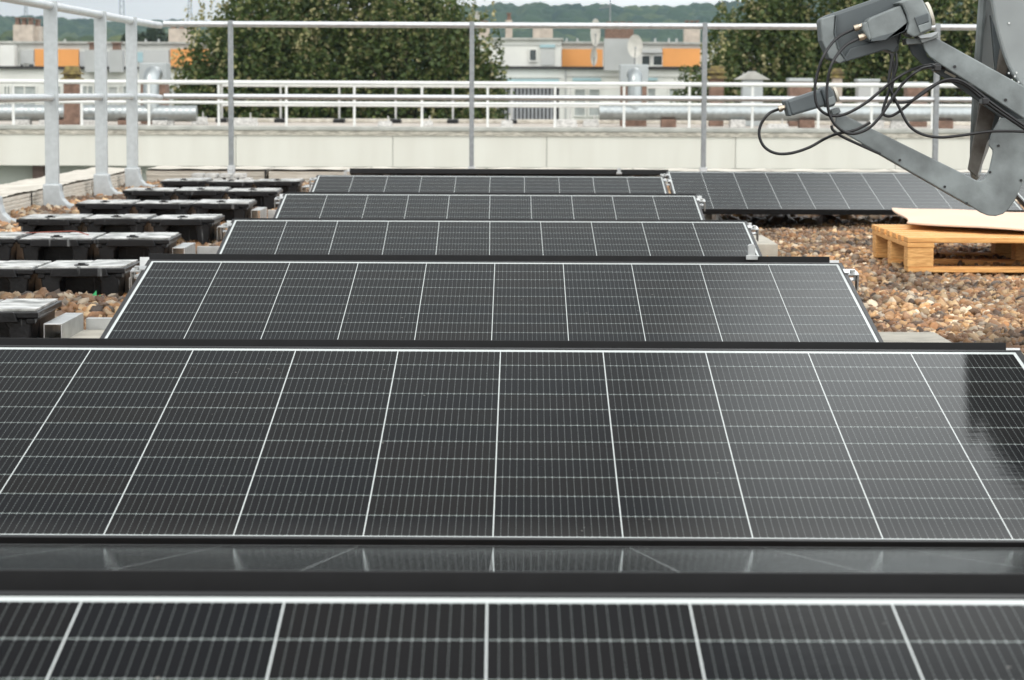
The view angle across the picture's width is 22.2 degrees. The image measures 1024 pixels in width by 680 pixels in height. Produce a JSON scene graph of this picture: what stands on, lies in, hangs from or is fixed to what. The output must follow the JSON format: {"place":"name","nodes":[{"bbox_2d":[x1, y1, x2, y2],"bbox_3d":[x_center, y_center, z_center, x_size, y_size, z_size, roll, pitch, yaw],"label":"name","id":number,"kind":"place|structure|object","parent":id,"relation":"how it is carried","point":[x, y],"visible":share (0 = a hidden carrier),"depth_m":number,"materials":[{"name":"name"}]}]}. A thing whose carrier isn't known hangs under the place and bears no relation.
{"place":"outdoors","nodes":[
{"label":"outdoors","id":0,"kind":"place"},
{"bbox_2d":[143,28,158,41],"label":"conifer","id":1,"kind":"object","parent":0,"point":[151,34],"visible":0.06,"depth_m":237.11,"materials":[{"name":"green plant"}]},
{"bbox_2d":[0,39,334,104],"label":"apartment block","id":2,"kind":"structure","parent":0,"point":[21,59],"depth_m":148.78,"materials":[{"name":"paint"}]},
{"bbox_2d":[13,17,34,40],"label":"roof chimney","id":3,"kind":"object","parent":2,"relation":"on","point":[24,31],"visible":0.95,"depth_m":152.02,"materials":[{"name":"paint"}]},
{"bbox_2d":[14,85,36,104],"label":"window","id":4,"kind":"structure","parent":2,"relation":"in","point":[18,89],"depth_m":145.32,"materials":[{"name":"grey glass"}]},
{"bbox_2d":[34,19,42,40],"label":"roof chimney","id":5,"kind":"object","parent":2,"relation":"on","point":[38,32],"visible":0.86,"depth_m":152.54,"materials":[{"name":"paint"}]},
{"bbox_2d":[85,42,93,71],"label":"roof chimney","id":6,"kind":"object","parent":2,"relation":"on","point":[89,60],"visible":0.38,"depth_m":144.21,"materials":[{"name":"white concrete"}]},
{"bbox_2d":[109,42,124,71],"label":"roof chimney","id":7,"kind":"object","parent":2,"relation":"on","point":[116,58],"visible":1,"depth_m":144.22,"materials":[{"name":"white concrete"}]},
{"bbox_2d":[169,27,194,41],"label":"roof chimney","id":8,"kind":"object","parent":2,"relation":"on","point":[175,34],"visible":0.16,"depth_m":152.02,"materials":[{"name":"brown brick"}]},
{"bbox_2d":[0,30,336,71],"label":"hill","id":9,"kind":"structure","parent":0,"point":[6,35],"depth_m":972.35,"materials":[{"name":"plant"}]},
{"bbox_2d":[169,43,226,117],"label":"broadleaf tree","id":10,"kind":"object","parent":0,"point":[194,87],"visible":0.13,"depth_m":82.25,"materials":[{"name":"green plant"}]},
{"bbox_2d":[169,0,345,118],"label":"broadleaf tree","id":11,"kind":"object","parent":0,"point":[255,42],"visible":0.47,"depth_m":82.30,"materials":[{"name":"green plant"}]},
{"bbox_2d":[250,0,414,118],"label":"broadleaf tree","id":12,"kind":"object","parent":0,"point":[330,11],"visible":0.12,"depth_m":84.11,"materials":[{"name":"green plant"}]},
{"bbox_2d":[0,0,750,21],"label":"sky","id":13,"kind":"structure","parent":0,"point":[163,10],"materials":[{"name":"white"}]},
{"bbox_2d":[323,0,487,118],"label":"broadleaf tree","id":14,"kind":"object","parent":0,"point":[421,42],"visible":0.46,"depth_m":83.22,"materials":[{"name":"green plant"}]},
{"bbox_2d":[416,0,514,118],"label":"broadleaf tree","id":15,"kind":"object","parent":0,"point":[489,71],"visible":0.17,"depth_m":83.53,"materials":[{"name":"green plant"}]},
{"bbox_2d":[0,0,972,115],"bbox_3d":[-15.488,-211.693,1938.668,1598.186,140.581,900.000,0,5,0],"label":"hill","id":16,"kind":"structure","parent":0,"point":[545,12],"depth_m":2034.92,"materials":[{"name":"plant"}]},
{"bbox_2d":[0,121,991,183],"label":"neighbour building","id":17,"kind":"structure","parent":0,"point":[371,145],"depth_m":57.91,"materials":[{"name":"concrete"}]},
{"bbox_2d":[60,66,84,124],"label":"chimney","id":18,"kind":"object","parent":17,"relation":"on","point":[71,113],"visible":0.75,"depth_m":60.74,"materials":[{"name":"brown brick"}]},
{"bbox_2d":[0,66,197,124],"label":"ventilation duct","id":19,"kind":"object","parent":17,"relation":"on","point":[159,114],"visible":0.7,"depth_m":62.60,"materials":[{"name":"silver metal"}]},
{"bbox_2d":[139,63,170,123],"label":"chimney","id":20,"kind":"object","parent":17,"relation":"on","point":[165,68],"visible":0.38,"depth_m":64.30,"materials":[{"name":"metal"}]},
{"bbox_2d":[191,112,207,124],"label":"roof anchor","id":21,"kind":"object","parent":17,"relation":"on","point":[202,120],"visible":0.88,"depth_m":63.70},
{"bbox_2d":[234,113,257,125],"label":"roof anchor","id":22,"kind":"object","parent":17,"relation":"on","point":[250,121],"visible":0.84,"depth_m":61.71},
{"bbox_2d":[215,85,684,123],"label":"railing","id":23,"kind":"object","parent":17,"relation":"on","point":[339,120],"visible":0.64,"depth_m":68.66,"materials":[{"name":"white metal"}]},
{"bbox_2d":[0,79,999,128],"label":"railing","id":24,"kind":"object","parent":17,"relation":"on","point":[487,103],"visible":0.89,"depth_m":57.91,"materials":[{"name":"metal"}]},
{"bbox_2d":[556,114,576,126],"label":"roof anchor","id":25,"kind":"object","parent":17,"relation":"on","point":[570,122],"visible":0.8,"depth_m":62.70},
{"bbox_2d":[583,115,598,126],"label":"roof anchor","id":26,"kind":"object","parent":17,"relation":"on","point":[591,123],"visible":1,"depth_m":63.70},
{"bbox_2d":[619,64,647,125],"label":"chimney","id":27,"kind":"object","parent":17,"relation":"on","point":[625,68],"visible":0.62,"depth_m":64.27,"materials":[{"name":"grey brick"}]},
{"bbox_2d":[707,66,726,125],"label":"chimney","id":28,"kind":"object","parent":17,"relation":"on","point":[716,73],"visible":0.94,"depth_m":65.19,"materials":[{"name":"brown brick"}]},
{"bbox_2d":[734,71,769,125],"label":"chimney","id":29,"kind":"object","parent":17,"relation":"on","point":[752,77],"visible":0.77,"depth_m":65.49,"materials":[{"name":"grey metal"}]},
{"bbox_2d":[786,78,812,125],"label":"chimney","id":30,"kind":"object","parent":17,"relation":"on","point":[794,91],"visible":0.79,"depth_m":65.70,"materials":[{"name":"brown brick"}]},
{"bbox_2d":[599,68,1000,128],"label":"ventilation duct","id":31,"kind":"object","parent":17,"relation":"on","point":[734,116],"visible":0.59,"depth_m":62.60,"materials":[{"name":"grey metal"}]},
{"bbox_2d":[830,68,844,124],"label":"chimney","id":32,"kind":"object","parent":17,"relation":"on","point":[836,76],"visible":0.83,"depth_m":66.07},
{"bbox_2d":[854,79,879,124],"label":"chimney","id":33,"kind":"object","parent":17,"relation":"on","point":[862,91],"visible":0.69,"depth_m":65.70,"materials":[{"name":"grey metal"}]},
{"bbox_2d":[889,121,909,128],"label":"roof anchor","id":34,"kind":"object","parent":17,"relation":"on","point":[898,124],"visible":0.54,"depth_m":62.70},
{"bbox_2d":[904,82,928,126],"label":"chimney","id":35,"kind":"object","parent":17,"relation":"on","point":[911,92],"visible":0.3,"depth_m":65.71,"materials":[{"name":"brown brick"}]},
{"bbox_2d":[108,118,970,124],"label":"parapet wall","id":36,"kind":"structure","parent":0,"point":[328,120],"depth_m":69.26,"materials":[{"name":"concrete"}]},
{"bbox_2d":[423,38,763,119],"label":"apartment block","id":37,"kind":"structure","parent":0,"point":[543,59],"depth_m":145.43,"materials":[{"name":"paint"}]},
{"bbox_2d":[533,28,552,37],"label":"roof chimney","id":38,"kind":"object","parent":37,"relation":"on","point":[542,33],"visible":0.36,"depth_m":151.99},
{"bbox_2d":[573,88,585,116],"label":"window","id":39,"kind":"structure","parent":37,"relation":"in","point":[578,112],"depth_m":145.32,"materials":[{"name":"grey glass"}]},
{"bbox_2d":[588,88,600,116],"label":"window","id":40,"kind":"structure","parent":37,"relation":"in","point":[591,91],"depth_m":145.32,"materials":[{"name":"grey glass"}]},
{"bbox_2d":[590,18,599,47],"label":"roof dish","id":41,"kind":"object","parent":37,"relation":"on","point":[595,36],"visible":0.82,"depth_m":145.61,"materials":[{"name":"metal"}]},
{"bbox_2d":[604,38,633,70],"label":"roof chimney","id":42,"kind":"object","parent":37,"relation":"on","point":[616,54],"visible":0.71,"depth_m":142.67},
{"bbox_2d":[605,22,633,38],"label":"roof chimney","id":43,"kind":"object","parent":42,"relation":"on","point":[620,33],"visible":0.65,"depth_m":142.65,"materials":[{"name":"brown brick"}]},
{"bbox_2d":[652,55,662,65],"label":"window","id":44,"kind":"structure","parent":37,"relation":"in","point":[657,60],"depth_m":149.10,"materials":[{"name":"grey glass"}]},
{"bbox_2d":[683,21,699,41],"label":"roof chimney","id":45,"kind":"object","parent":37,"relation":"on","point":[691,35],"visible":0.62,"depth_m":152.01,"materials":[{"name":"brown brick"}]},
{"bbox_2d":[627,35,642,63],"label":"roof dish","id":46,"kind":"object","parent":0,"point":[635,45],"visible":0.98,"depth_m":141.19,"materials":[{"name":"metal"}]},
{"bbox_2d":[670,29,741,102],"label":"broadleaf tree","id":47,"kind":"object","parent":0,"point":[721,54],"visible":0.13,"depth_m":83.30,"materials":[{"name":"green plant"}]},
{"bbox_2d":[700,0,845,103],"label":"broadleaf tree","id":48,"kind":"object","parent":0,"point":[769,50],"visible":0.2,"depth_m":84.48,"materials":[{"name":"green plant"}]},
{"bbox_2d":[784,0,943,103],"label":"broadleaf tree","id":49,"kind":"object","parent":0,"point":[858,68],"visible":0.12,"depth_m":83.26,"materials":[{"name":"green plant"}]},
{"bbox_2d":[871,0,1015,103],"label":"broadleaf tree","id":50,"kind":"object","parent":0,"point":[963,41],"visible":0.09,"depth_m":84.39,"materials":[{"name":"green plant"}]},
{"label":"roof","id":51,"kind":"structure","parent":0,"visible":0},
{"bbox_2d":[0,191,29,215],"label":"parapet wall","id":52,"kind":"structure","parent":51,"relation":"on","point":[16,200],"depth_m":15.58,"materials":[{"name":"beige concrete"}]},
{"bbox_2d":[0,184,42,205],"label":"parapet wall","id":53,"kind":"structure","parent":51,"relation":"on","point":[35,191],"depth_m":16.33,"materials":[{"name":"beige concrete"}]},
{"bbox_2d":[5,178,92,196],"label":"parapet wall","id":54,"kind":"structure","parent":51,"relation":"on","point":[76,187],"depth_m":17.73,"materials":[{"name":"beige concrete"}]},
{"bbox_2d":[0,0,162,222],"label":"railing","id":55,"kind":"object","parent":51,"relation":"on","point":[51,97],"visible":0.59,"depth_m":18.02,"materials":[{"name":"metal"}]},
{"bbox_2d":[40,167,142,192],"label":"parapet wall","id":56,"kind":"structure","parent":51,"relation":"on","point":[117,175],"depth_m":19.52,"materials":[{"name":"beige concrete"}]},
{"bbox_2d":[146,166,272,181],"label":"parapet wall","id":57,"kind":"structure","parent":51,"relation":"on","point":[160,173],"depth_m":20.88,"materials":[{"name":"concrete"}]},
{"bbox_2d":[269,166,370,182],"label":"parapet wall","id":58,"kind":"structure","parent":51,"relation":"on","point":[306,173],"depth_m":20.87,"materials":[{"name":"beige concrete"}]},
{"bbox_2d":[372,167,485,168],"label":"parapet wall","id":59,"kind":"structure","parent":51,"relation":"on","point":[430,168],"depth_m":21.45,"materials":[{"name":"beige concrete"}]},
{"bbox_2d":[0,338,1019,349],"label":"solar panel","id":60,"kind":"object","parent":51,"relation":"on","point":[507,343],"visible":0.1,"depth_m":4.80,"materials":[{"name":"black glass"}]},
{"bbox_2d":[0,591,1023,679],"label":"solar panel","id":61,"kind":"object","parent":51,"relation":"on","point":[113,635],"visible":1,"depth_m":2.29,"materials":[{"name":"black glass"}]},
{"bbox_2d":[0,544,1023,593],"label":"solar panel","id":62,"kind":"object","parent":51,"relation":"on","point":[488,569],"visible":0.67,"depth_m":2.60,"materials":[{"name":"black glass"}]},
{"bbox_2d":[0,179,1023,353],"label":"gravel","id":63,"kind":"structure","parent":51,"relation":"on","point":[962,307],"depth_m":9.94,"materials":[{"name":"gravel"}]},
{"bbox_2d":[0,232,31,260],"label":"ballast box","id":64,"kind":"object","parent":63,"relation":"on","point":[10,249],"visible":0.77,"depth_m":10.76,"materials":[{"name":"black plastic"}]},
{"bbox_2d":[0,260,51,293],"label":"ballast box","id":65,"kind":"object","parent":63,"relation":"on","point":[21,276],"visible":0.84,"depth_m":9.01,"materials":[{"name":"black plastic"}]},
{"bbox_2d":[0,299,61,337],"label":"ballast box","id":66,"kind":"object","parent":63,"relation":"on","point":[24,318],"visible":0.81,"depth_m":7.28,"materials":[{"name":"black plastic"}]},
{"bbox_2d":[16,214,92,234],"bbox_3d":[-2.195,-0.536,12.582,0.311,0.144,0.406,1,6,1],"label":"ballast box","id":67,"kind":"object","parent":63,"relation":"on","point":[46,223],"visible":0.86,"depth_m":12.40,"materials":[{"name":"black plastic"}]},
{"bbox_2d":[17,232,105,261],"bbox_3d":[-1.874,-0.376,10.921,0.311,0.144,0.406,0,6,1],"label":"ballast box","id":68,"kind":"object","parent":63,"relation":"on","point":[52,247],"visible":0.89,"depth_m":10.75,"materials":[{"name":"black plastic"}]},
{"bbox_2d":[53,330,103,337],"bbox_3d":[-1.065,0.017,7.456,0.470,0.062,0.340,0,5,0],"label":"concrete paver","id":69,"kind":"object","parent":63,"relation":"on","point":[90,333],"visible":0.02,"depth_m":7.47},
{"bbox_2d":[44,313,83,337],"bbox_3d":[-1.274,-0.018,7.432,0.052,0.090,0.360,0,5,0],"label":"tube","id":70,"kind":"object","parent":69,"relation":"on","point":[67,325],"visible":0.69,"depth_m":7.39,"materials":[{"name":"metal"}]},
{"bbox_2d":[35,259,139,296],"bbox_3d":[-1.488,-0.209,9.187,0.311,0.144,0.406,0,5,0],"label":"ballast box","id":71,"kind":"object","parent":63,"relation":"on","point":[106,277],"visible":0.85,"depth_m":9.02,"materials":[{"name":"black plastic"}]},
{"bbox_2d":[86,317,112,329],"bbox_3d":[-1.052,-0.031,7.654,0.384,0.065,0.045,0,5,0],"label":"base rail","id":72,"kind":"object","parent":63,"relation":"on","point":[97,323],"visible":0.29,"depth_m":7.63,"materials":[{"name":"concrete"}]},
{"bbox_2d":[75,199,140,214],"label":"ballast box","id":73,"kind":"object","parent":63,"relation":"on","point":[114,206],"visible":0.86,"depth_m":14.15,"materials":[{"name":"black plastic"}]},
{"bbox_2d":[82,214,157,233],"bbox_3d":[-1.883,-0.536,12.579,0.311,0.144,0.406,0,5,0],"label":"ballast box","id":74,"kind":"object","parent":63,"relation":"on","point":[128,223],"visible":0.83,"depth_m":12.40,"materials":[{"name":"black plastic"}]},
{"bbox_2d":[93,232,180,260],"bbox_3d":[-1.561,-0.376,10.905,0.311,0.144,0.406,0,6,0],"label":"ballast box","id":75,"kind":"object","parent":63,"relation":"on","point":[118,245],"visible":0.84,"depth_m":10.73,"materials":[{"name":"black plastic"}]},
{"bbox_2d":[122,187,178,200],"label":"ballast box","id":76,"kind":"object","parent":63,"relation":"on","point":[144,194],"visible":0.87,"depth_m":15.88,"materials":[{"name":"black plastic"}]},
{"bbox_2d":[134,200,198,215],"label":"ballast box","id":77,"kind":"object","parent":63,"relation":"on","point":[169,207],"visible":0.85,"depth_m":14.16,"materials":[{"name":"black plastic"}]},
{"bbox_2d":[172,243,194,253],"bbox_3d":[-1.372,-0.352,10.937,0.052,0.090,0.360,0,5,0],"label":"end bracket","id":78,"kind":"object","parent":63,"relation":"on","point":[185,248],"visible":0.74,"depth_m":10.91,"materials":[{"name":"concrete"}]},
{"bbox_2d":[160,178,212,188],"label":"ballast box","id":79,"kind":"object","parent":63,"relation":"on","point":[179,183],"visible":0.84,"depth_m":17.57,"materials":[{"name":"black plastic"}]},
{"bbox_2d":[149,214,224,244],"bbox_3d":[-1.564,-0.535,12.585,0.311,0.144,0.406,0,5,1],"label":"ballast box","id":80,"kind":"object","parent":63,"relation":"on","point":[201,229],"visible":0.88,"depth_m":12.41,"materials":[{"name":"black plastic"}]},
{"bbox_2d":[174,187,231,199],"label":"ballast box","id":81,"kind":"object","parent":63,"relation":"on","point":[191,193],"visible":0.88,"depth_m":15.89,"materials":[{"name":"black plastic"}]},
{"bbox_2d":[197,246,219,253],"bbox_3d":[-1.100,-0.365,11.159,0.484,0.065,0.045,0,5,0],"label":"base rail","id":82,"kind":"object","parent":63,"relation":"on","point":[207,249],"visible":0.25,"depth_m":11.13,"materials":[{"name":"concrete"}]},
{"bbox_2d":[192,173,252,179],"bbox_3d":[-2.230,-1.232,20.095,0.536,0.096,0.240,0,5,0],"label":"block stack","id":83,"kind":"object","parent":63,"relation":"on","point":[227,176],"visible":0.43,"depth_m":20.01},
{"bbox_2d":[192,199,256,221],"bbox_3d":[-1.576,-0.701,14.327,0.311,0.144,0.406,1,6,1],"label":"ballast box","id":84,"kind":"object","parent":63,"relation":"on","point":[229,209],"visible":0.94,"depth_m":14.16,"materials":[{"name":"black plastic"}]},
{"bbox_2d":[207,179,256,197],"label":"ballast box","id":85,"kind":"object","parent":63,"relation":"on","point":[231,183],"visible":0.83,"depth_m":17.57,"materials":[{"name":"black plastic"}]},
{"bbox_2d":[226,188,282,209],"bbox_3d":[-1.582,-0.867,16.079,0.311,0.144,0.406,0,6,0],"label":"ballast box","id":86,"kind":"object","parent":63,"relation":"on","point":[263,197],"visible":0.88,"depth_m":15.90,"materials":[{"name":"black plastic"}]},
{"bbox_2d":[251,207,266,217],"bbox_3d":[-1.389,-0.677,14.351,0.052,0.090,0.360,0,5,0],"label":"end bracket","id":87,"kind":"object","parent":63,"relation":"on","point":[262,210],"visible":0.7,"depth_m":14.33,"materials":[{"name":"metal"}]},
{"bbox_2d":[254,178,304,193],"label":"ballast box","id":88,"kind":"object","parent":63,"relation":"on","point":[290,184],"visible":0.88,"depth_m":17.58,"materials":[{"name":"black plastic"}]},
{"bbox_2d":[216,219,761,255],"bbox_3d":[-0.078,-0.172,9.007,1.936,0.281,1.058,0,15,0],"label":"solar panel","id":89,"kind":"object","parent":63,"relation":"on","point":[495,237],"visible":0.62,"depth_m":9.20,"materials":[{"name":"black glass"}]},
{"bbox_2d":[273,193,705,219],"bbox_3d":[-0.099,-0.395,11.332,1.937,0.283,1.058,0,15,0],"label":"solar panel","id":90,"kind":"object","parent":63,"relation":"on","point":[496,206],"visible":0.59,"depth_m":11.55,"materials":[{"name":"black glass"}]},
{"bbox_2d":[140,254,838,265],"bbox_3d":[-0.063,-0.057,7.696,1.921,0.293,1.058,0,-3,0],"label":"solar panel","id":91,"kind":"object","parent":63,"relation":"on","point":[579,258],"visible":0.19,"depth_m":7.17,"materials":[{"name":"black glass"}]},
{"bbox_2d":[746,244,757,259],"bbox_3d":[0.655,-0.241,7.148,0.032,0.042,0.032,0,5,0],"label":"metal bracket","id":92,"kind":"object","parent":91,"relation":"attached to","point":[750,255],"visible":1,"depth_m":7.14,"materials":[{"name":"metal"}]},
{"bbox_2d":[227,218,751,225],"bbox_3d":[-0.086,-0.275,10.082,1.921,0.275,1.058,0,-3,0],"label":"solar panel","id":93,"kind":"object","parent":63,"relation":"on","point":[228,222],"visible":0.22,"depth_m":9.56,"materials":[{"name":"black glass"}]},
{"bbox_2d":[309,175,670,193],"bbox_3d":[-0.119,-0.615,13.585,1.937,0.294,1.058,0,15,0],"label":"solar panel","id":94,"kind":"object","parent":63,"relation":"on","point":[488,184],"visible":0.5,"depth_m":13.84,"materials":[{"name":"black glass"}]},
{"bbox_2d":[280,192,701,198],"bbox_3d":[-0.098,-0.500,12.411,1.921,0.281,1.058,0,-3,0],"label":"solar panel","id":95,"kind":"object","parent":63,"relation":"on","point":[699,197],"visible":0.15,"depth_m":11.89,"materials":[{"name":"black glass"}]},
{"bbox_2d":[100,260,882,341],"bbox_3d":[-0.048,0.056,6.562,1.937,0.291,1.058,0,15,0],"label":"solar panel","id":96,"kind":"object","parent":63,"relation":"on","point":[505,300],"visible":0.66,"depth_m":6.60,"materials":[{"name":"black glass"}]},
{"bbox_2d":[344,168,667,177],"bbox_3d":[-0.018,-0.832,15.854,1.937,0.293,1.058,0,-4,0],"label":"solar panel","id":97,"kind":"object","parent":63,"relation":"on","point":[496,172],"visible":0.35,"depth_m":15.33,"materials":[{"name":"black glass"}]},
{"bbox_2d":[0,345,1023,547],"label":"solar panel","id":98,"kind":"object","parent":63,"relation":"on","point":[282,445],"visible":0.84,"depth_m":4.11,"materials":[{"name":"black glass"}]},
{"bbox_2d":[163,20,976,177],"bbox_3d":[1.895,-1.830,20.418,9.227,1.287,0.120,0,5,0],"label":"railing","id":99,"kind":"object","parent":63,"relation":"on","point":[703,98],"visible":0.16,"depth_m":20.38,"materials":[{"name":"metal"}]},
{"bbox_2d":[753,235,777,255],"bbox_3d":[1.007,-0.410,11.864,0.330,0.095,0.700,0,5,0],"label":"concrete paver","id":100,"kind":"object","parent":63,"relation":"on","point":[767,247],"visible":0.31,"depth_m":11.52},
{"bbox_2d":[660,171,1023,219],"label":"solar panel","id":101,"kind":"object","parent":63,"relation":"on","point":[823,193],"visible":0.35,"depth_m":14.48,"materials":[{"name":"black glass"}]},
{"bbox_2d":[879,332,949,341],"bbox_3d":[1.040,0.031,7.461,0.400,0.072,0.410,0,5,0],"label":"concrete paver","id":102,"kind":"object","parent":63,"relation":"on","point":[910,337],"visible":0.11,"depth_m":7.49,"materials":[{"name":"concrete"}]},
{"bbox_2d":[872,224,1023,272],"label":"pallet","id":103,"kind":"object","parent":63,"relation":"on","point":[910,247],"visible":0.95,"depth_m":11.00,"materials":[{"name":"brown wood"}]},
{"bbox_2d":[892,208,1023,230],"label":"cardboard sheet","id":104,"kind":"object","parent":103,"relation":"on","point":[968,218],"visible":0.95,"depth_m":11.73,"materials":[{"name":"cardboard"}]},
{"bbox_2d":[1016,179,1023,206],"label":"metal bracket","id":105,"kind":"object","parent":63,"relation":"on","point":[1020,197],"depth_m":14.43,"materials":[{"name":"grey metal"}]},
{"bbox_2d":[487,167,632,169],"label":"parapet wall","id":106,"kind":"structure","parent":51,"relation":"on","point":[553,168],"depth_m":21.48,"materials":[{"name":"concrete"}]},
{"bbox_2d":[633,168,770,183],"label":"parapet wall","id":107,"kind":"structure","parent":51,"relation":"on","point":[724,170],"depth_m":21.26,"materials":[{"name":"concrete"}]},
{"bbox_2d":[768,169,893,171],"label":"parapet wall","id":108,"kind":"structure","parent":51,"relation":"on","point":[823,170],"depth_m":21.25,"materials":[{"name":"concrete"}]},
{"bbox_2d":[758,0,1023,215],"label":"satellite dish","id":109,"kind":"object","parent":51,"relation":"on","point":[991,70],"visible":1,"depth_m":6.67,"materials":[{"name":"grey paint"}]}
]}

